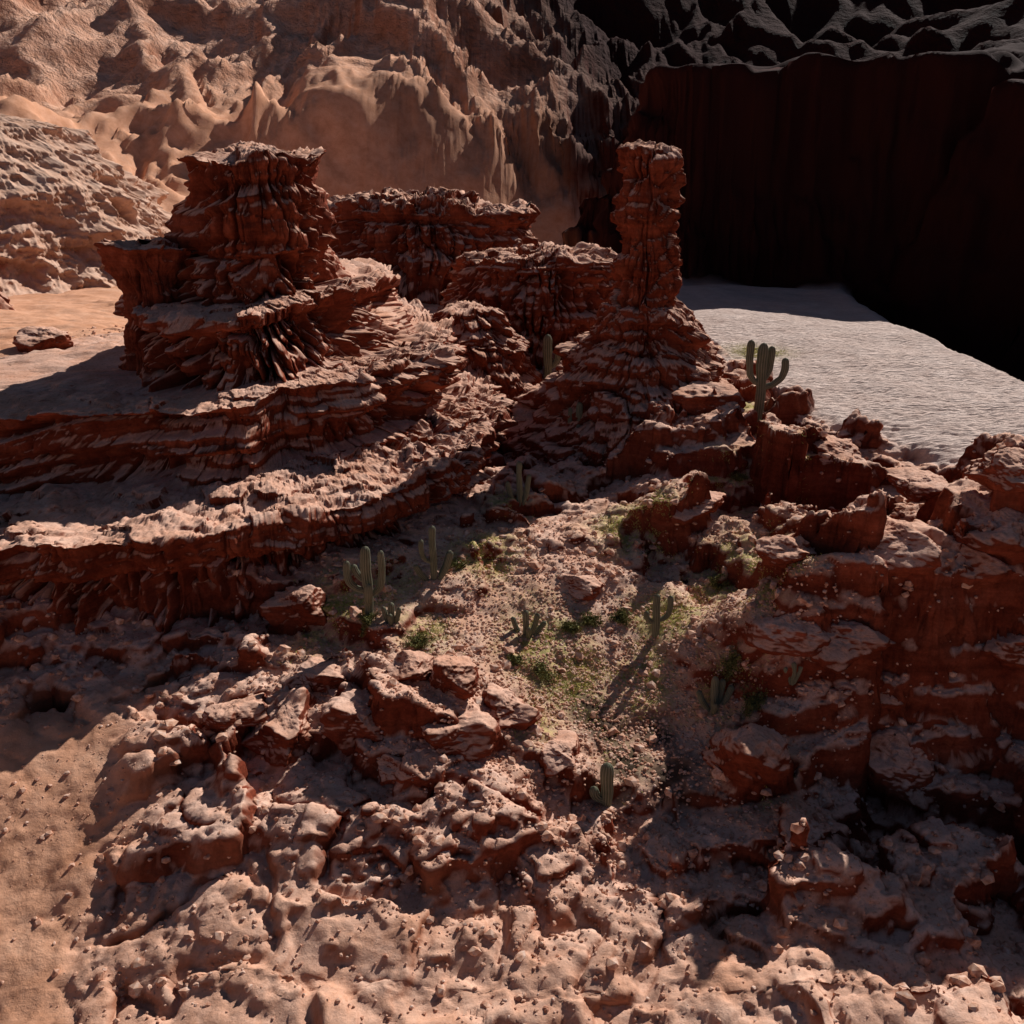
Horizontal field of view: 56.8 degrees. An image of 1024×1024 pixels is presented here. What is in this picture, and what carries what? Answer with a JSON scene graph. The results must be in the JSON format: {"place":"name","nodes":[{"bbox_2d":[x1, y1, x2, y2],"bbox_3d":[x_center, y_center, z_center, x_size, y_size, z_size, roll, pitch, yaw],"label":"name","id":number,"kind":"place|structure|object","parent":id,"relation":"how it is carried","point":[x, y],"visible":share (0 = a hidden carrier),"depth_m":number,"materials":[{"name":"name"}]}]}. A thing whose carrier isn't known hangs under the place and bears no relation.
{"place":"outdoors","nodes":[
{"label":"outdoors","id":0,"kind":"place"},
{"bbox_2d":[0,113,171,296],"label":"canyon cliff","id":1,"kind":"structure","parent":0,"point":[69,197],"depth_m":99.61,"materials":[{"name":"stone"}]},
{"bbox_2d":[430,300,543,400],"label":"sandstone ridge","id":2,"kind":"structure","parent":0,"point":[494,342],"depth_m":71.17,"materials":[{"name":"brown stone"}]},
{"bbox_2d":[0,0,1023,1023],"bbox_3d":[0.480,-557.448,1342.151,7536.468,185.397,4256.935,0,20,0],"label":"terrain","id":3,"kind":"structure","parent":0,"point":[849,231],"depth_m":42.36,"materials":[{"name":"brown stone"}]},
{"bbox_2d":[0,291,16,310],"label":"boulder","id":4,"kind":"structure","parent":3,"relation":"on","point":[4,302],"depth_m":78.65,"materials":[{"name":"red stone"}]},
{"bbox_2d":[12,326,73,352],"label":"boulder","id":5,"kind":"object","parent":3,"relation":"on","point":[27,339],"visible":0.69,"depth_m":58.46,"materials":[{"name":"red stone"}]},
{"bbox_2d":[94,237,198,375],"bbox_3d":[-19.885,-11.366,52.604,5.156,7.497,4.433,0,20,0],"label":"overhanging rock","id":6,"kind":"object","parent":3,"relation":"on","point":[142,272],"visible":0.77,"depth_m":51.01,"materials":[{"name":"red stone"}]},
{"bbox_2d":[202,693,267,733],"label":"boulder","id":7,"kind":"object","parent":3,"relation":"on","point":[251,710],"visible":0.89,"depth_m":37.44,"materials":[{"name":"red stone"}]},
{"bbox_2d":[0,140,517,635],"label":"layered sandstone butte","id":8,"kind":"object","parent":3,"relation":"on","point":[296,390],"visible":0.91,"depth_m":49.34,"materials":[{"name":"brown stone"}]},
{"bbox_2d":[241,687,318,766],"bbox_3d":[-8.885,8.283,38.385,2.991,2.141,4.276,6,21,17],"label":"boulder","id":9,"kind":"object","parent":3,"relation":"on","point":[285,735],"visible":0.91,"depth_m":37.21,"materials":[{"name":"red stone"}]},
{"bbox_2d":[259,585,326,627],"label":"boulder","id":10,"kind":"object","parent":3,"relation":"on","point":[299,606],"visible":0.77,"depth_m":42.93,"materials":[{"name":"red stone"}]},
{"bbox_2d":[285,656,345,692],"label":"boulder","id":11,"kind":"object","parent":3,"relation":"on","point":[317,675],"visible":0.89,"depth_m":39.43,"materials":[{"name":"red stone"}]},
{"bbox_2d":[320,688,383,756],"bbox_3d":[-5.929,8.368,38.198,3.157,2.419,3.295,0,20,0],"label":"boulder","id":12,"kind":"object","parent":3,"relation":"on","point":[346,720],"visible":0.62,"depth_m":36.92,"materials":[{"name":"red stone"}]},
{"bbox_2d":[343,546,384,615],"bbox_3d":[-6.473,3.282,41.595,1.813,3.695,0.942,0,20,0],"label":"saguaro cactus","id":13,"kind":"object","parent":3,"relation":"on","point":[363,575],"visible":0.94,"depth_m":41.44,"materials":[{"name":"green plant"}]},
{"bbox_2d":[357,612,377,637],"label":"desert shrub","id":14,"kind":"object","parent":3,"relation":"on","point":[366,621],"visible":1,"depth_m":41.68,"materials":[{"name":"green plant"}]},
{"bbox_2d":[381,602,400,625],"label":"columnar cactus","id":15,"kind":"object","parent":3,"relation":"on","point":[391,617],"visible":0.99,"depth_m":41.73,"materials":[{"name":"green plant"}]},
{"bbox_2d":[376,754,415,785],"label":"boulder","id":16,"kind":"object","parent":3,"relation":"on","point":[389,772],"visible":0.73,"depth_m":35.67,"materials":[{"name":"red stone"}]},
{"bbox_2d":[387,650,434,681],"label":"boulder","id":17,"kind":"object","parent":3,"relation":"on","point":[405,665],"visible":0.87,"depth_m":38.49,"materials":[{"name":"red stone"}]},
{"bbox_2d":[399,627,435,650],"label":"desert shrub","id":18,"kind":"object","parent":3,"relation":"on","point":[417,641],"visible":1,"depth_m":41.29,"materials":[{"name":"green plant"}]},
{"bbox_2d":[413,526,452,580],"bbox_3d":[-3.552,1.992,44.469,2.140,2.944,0.932,-14,24,-34],"label":"saguaro cactus","id":19,"kind":"object","parent":3,"relation":"on","point":[444,569],"visible":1,"depth_m":44.40,"materials":[{"name":"green plant"}]},
{"bbox_2d":[327,186,540,304],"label":"sandstone mesa","id":20,"kind":"structure","parent":3,"relation":"on","point":[418,241],"depth_m":102.10,"materials":[{"name":"brown stone"}]},
{"bbox_2d":[429,654,479,699],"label":"boulder","id":21,"kind":"object","parent":3,"relation":"on","point":[458,677],"visible":0.79,"depth_m":37.65,"materials":[{"name":"red stone"}]},
{"bbox_2d":[450,555,469,569],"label":"desert shrub","id":22,"kind":"object","parent":3,"relation":"on","point":[454,563],"visible":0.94,"depth_m":45.76,"materials":[{"name":"green plant"}]},
{"bbox_2d":[420,710,501,761],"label":"boulder","id":23,"kind":"object","parent":3,"relation":"on","point":[474,735],"visible":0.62,"depth_m":36.36,"materials":[{"name":"red stone"}]},
{"bbox_2d":[481,683,541,729],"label":"boulder","id":24,"kind":"object","parent":3,"relation":"on","point":[508,708],"visible":0.83,"depth_m":38.05,"materials":[{"name":"red stone"}]},
{"bbox_2d":[0,323,1023,1023],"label":"scree","id":25,"kind":"structure","parent":3,"relation":"on","point":[840,923],"depth_m":37.27,"materials":[{"name":"stone"}]},
{"bbox_2d":[0,422,1023,1023],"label":"gravel","id":26,"kind":"structure","parent":3,"relation":"on","point":[584,758],"depth_m":38.95,"materials":[{"name":"brown gravel"}]},
{"bbox_2d":[506,653,526,665],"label":"desert shrub","id":27,"kind":"object","parent":3,"relation":"on","point":[514,659],"visible":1,"depth_m":41.12,"materials":[{"name":"green plant"}]},
{"bbox_2d":[505,461,530,505],"bbox_3d":[0.344,-1.483,52.484,1.451,2.788,0.387,0,20,0],"label":"columnar cactus","id":28,"kind":"object","parent":3,"relation":"on","point":[522,497],"visible":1,"depth_m":52.40,"materials":[{"name":"green plant"}]},
{"bbox_2d":[436,241,616,368],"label":"sandstone mesa","id":29,"kind":"structure","parent":3,"relation":"on","point":[557,293],"depth_m":80.21,"materials":[{"name":"brown stone"}]},
{"bbox_2d":[511,610,546,638],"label":"columnar cactus","id":30,"kind":"object","parent":3,"relation":"on","point":[528,631],"visible":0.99,"depth_m":42.75,"materials":[{"name":"green plant"}]},
{"bbox_2d":[524,653,561,682],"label":"desert shrub","id":31,"kind":"object","parent":3,"relation":"on","point":[543,672],"visible":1,"depth_m":41.02,"materials":[{"name":"green plant"}]},
{"bbox_2d":[542,334,560,378],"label":"saguaro cactus","id":32,"kind":"object","parent":3,"relation":"on","point":[549,364],"visible":0.71,"depth_m":75.17,"materials":[{"name":"green plant"}]},
{"bbox_2d":[261,343,844,816],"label":"grass","id":33,"kind":"structure","parent":3,"relation":"on","point":[343,609],"depth_m":43.45,"materials":[{"name":"green plant"}]},
{"bbox_2d":[538,730,579,776],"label":"boulder","id":34,"kind":"object","parent":3,"relation":"on","point":[561,751],"visible":0.95,"depth_m":37.16,"materials":[{"name":"red stone"}]},
{"bbox_2d":[556,618,584,635],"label":"desert shrub","id":35,"kind":"object","parent":3,"relation":"on","point":[570,627],"visible":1,"depth_m":43.31,"materials":[{"name":"green plant"}]},
{"bbox_2d":[568,402,590,427],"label":"saguaro cactus","id":36,"kind":"object","parent":3,"relation":"on","point":[579,409],"visible":0.4,"depth_m":60.74,"materials":[{"name":"green plant"}]},
{"bbox_2d":[556,573,604,600],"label":"boulder","id":37,"kind":"object","parent":3,"relation":"on","point":[586,587],"visible":0.86,"depth_m":45.08,"materials":[{"name":"red stone"}]},
{"bbox_2d":[579,611,602,627],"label":"desert shrub","id":38,"kind":"object","parent":3,"relation":"on","point":[591,620],"visible":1,"depth_m":43.84,"materials":[{"name":"green plant"}]},
{"bbox_2d":[589,762,613,806],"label":"saguaro cactus","id":39,"kind":"object","parent":3,"relation":"on","point":[604,797],"visible":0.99,"depth_m":36.56,"materials":[{"name":"green plant"}]},
{"bbox_2d":[498,139,732,465],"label":"sandstone pillar","id":40,"kind":"structure","parent":3,"relation":"on","point":[636,348],"depth_m":60.18,"materials":[{"name":"brown stone"}]},
{"bbox_2d":[608,608,632,626],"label":"desert shrub","id":41,"kind":"object","parent":3,"relation":"on","point":[620,616],"visible":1,"depth_m":44.06,"materials":[{"name":"green plant"}]},
{"bbox_2d":[644,594,673,637],"bbox_3d":[6.674,4.807,43.229,1.371,2.341,0.374,-2,20,-4],"label":"saguaro cactus","id":42,"kind":"object","parent":3,"relation":"on","point":[655,620],"visible":1,"depth_m":43.08,"materials":[{"name":"green plant"}]},
{"bbox_2d":[666,491,725,524],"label":"boulder","id":43,"kind":"object","parent":3,"relation":"on","point":[687,516],"visible":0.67,"depth_m":48.55,"materials":[{"name":"red stone"}]},
{"bbox_2d":[671,381,745,415],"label":"boulder","id":44,"kind":"object","parent":3,"relation":"on","point":[695,398],"visible":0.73,"depth_m":58.01,"materials":[{"name":"red stone"}]},
{"bbox_2d":[696,676,734,714],"bbox_3d":[8.518,7.653,39.722,1.310,1.767,1.102,-16,26,-38],"label":"columnar cactus","id":45,"kind":"object","parent":3,"relation":"on","point":[717,691],"visible":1,"depth_m":39.61,"materials":[{"name":"green plant"}]},
{"bbox_2d":[707,571,730,591],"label":"desert shrub","id":46,"kind":"object","parent":3,"relation":"on","point":[717,586],"visible":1,"depth_m":46.11,"materials":[{"name":"green plant"}]},
{"bbox_2d":[717,639,743,682],"bbox_3d":[9.111,6.382,40.025,1.443,1.794,1.326,0,20,0],"label":"desert shrub","id":47,"kind":"object","parent":3,"relation":"on","point":[732,661],"visible":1,"depth_m":39.90,"materials":[{"name":"green plant"}]},
{"bbox_2d":[701,723,790,788],"bbox_3d":[9.123,9.652,37.413,2.610,2.847,3.838,-8,22,-21],"label":"boulder","id":48,"kind":"object","parent":3,"relation":"on","point":[751,755],"visible":0.94,"depth_m":36.16,"materials":[{"name":"red stone"}]},
{"bbox_2d":[738,675,769,718],"bbox_3d":[10.034,7.479,39.060,1.290,1.753,1.652,0,20,0],"label":"desert shrub","id":49,"kind":"object","parent":3,"relation":"on","point":[753,702],"visible":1,"depth_m":39.04,"materials":[{"name":"green plant"}]},
{"bbox_2d":[746,340,788,421],"bbox_3d":[15.840,-8.201,59.155,2.740,5.142,0.745,-2,20,-7],"label":"saguaro cactus","id":50,"kind":"object","parent":3,"relation":"on","point":[765,361],"visible":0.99,"depth_m":58.76,"materials":[{"name":"green plant"}]},
{"bbox_2d":[754,535,816,567],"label":"boulder","id":51,"kind":"object","parent":3,"relation":"on","point":[783,551],"visible":0.84,"depth_m":40.66,"materials":[{"name":"red stone"}]},
{"bbox_2d":[741,612,830,656],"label":"boulder","id":52,"kind":"object","parent":3,"relation":"on","point":[785,634],"visible":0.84,"depth_m":38.87,"materials":[{"name":"red stone"}]},
{"bbox_2d":[783,662,802,685],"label":"columnar cactus","id":53,"kind":"object","parent":3,"relation":"on","point":[792,680],"visible":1,"depth_m":38.63,"materials":[{"name":"green plant"}]},
{"bbox_2d":[812,435,861,465],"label":"boulder","id":54,"kind":"object","parent":3,"relation":"on","point":[834,446],"visible":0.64,"depth_m":53.04,"materials":[{"name":"red stone"}]},
{"bbox_2d":[810,620,896,673],"bbox_3d":[13.968,5.237,39.934,3.588,1.784,4.766,0,20,0],"label":"boulder","id":55,"kind":"object","parent":3,"relation":"on","point":[851,642],"visible":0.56,"depth_m":38.45,"materials":[{"name":"red stone"}]},
{"bbox_2d":[877,691,903,709],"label":"boulder","id":56,"kind":"object","parent":3,"relation":"on","point":[889,702],"visible":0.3,"depth_m":39.55,"materials":[{"name":"red stone"}]},
{"bbox_2d":[867,728,936,812],"bbox_3d":[15.849,10.496,40.190,3.274,3.016,5.321,-7,21,-18],"label":"boulder","id":57,"kind":"object","parent":3,"relation":"on","point":[899,768],"visible":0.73,"depth_m":38.66,"materials":[{"name":"red stone"}]},
{"bbox_2d":[873,516,941,578],"bbox_3d":[16.532,1.481,40.859,3.369,2.176,4.843,0,20,0],"label":"boulder","id":58,"kind":"object","parent":3,"relation":"on","point":[908,549],"visible":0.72,"depth_m":39.36,"materials":[{"name":"red stone"}]},
{"bbox_2d":[885,467,948,501],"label":"boulder","id":59,"kind":"object","parent":3,"relation":"on","point":[913,484],"visible":0.85,"depth_m":46.75,"materials":[{"name":"red stone"}]},
{"bbox_2d":[910,519,1015,590],"bbox_3d":[18.819,2.067,41.423,6.076,3.068,4.297,17,26,38],"label":"boulder","id":60,"kind":"object","parent":3,"relation":"on","point":[989,570],"visible":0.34,"depth_m":39.46,"materials":[{"name":"red stone"}]},
{"bbox_2d":[952,507,1023,565],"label":"boulder","id":61,"kind":"object","parent":3,"relation":"on","point":[1004,542],"visible":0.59,"depth_m":39.36,"materials":[{"name":"red stone"}]},
{"bbox_2d":[963,447,1023,493],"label":"boulder","id":62,"kind":"object","parent":3,"relation":"on","point":[1001,470],"visible":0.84,"depth_m":40.16,"materials":[{"name":"red stone"}]},
{"bbox_2d":[980,633,1023,674],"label":"boulder","id":63,"kind":"object","parent":3,"relation":"on","point":[1007,653],"visible":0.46,"depth_m":39.34,"materials":[{"name":"red stone"}]},
{"bbox_2d":[730,472,747,480],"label":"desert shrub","id":64,"kind":"object","parent":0,"point":[737,477],"visible":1,"depth_m":54.19,"materials":[{"name":"green plant"}]}
]}

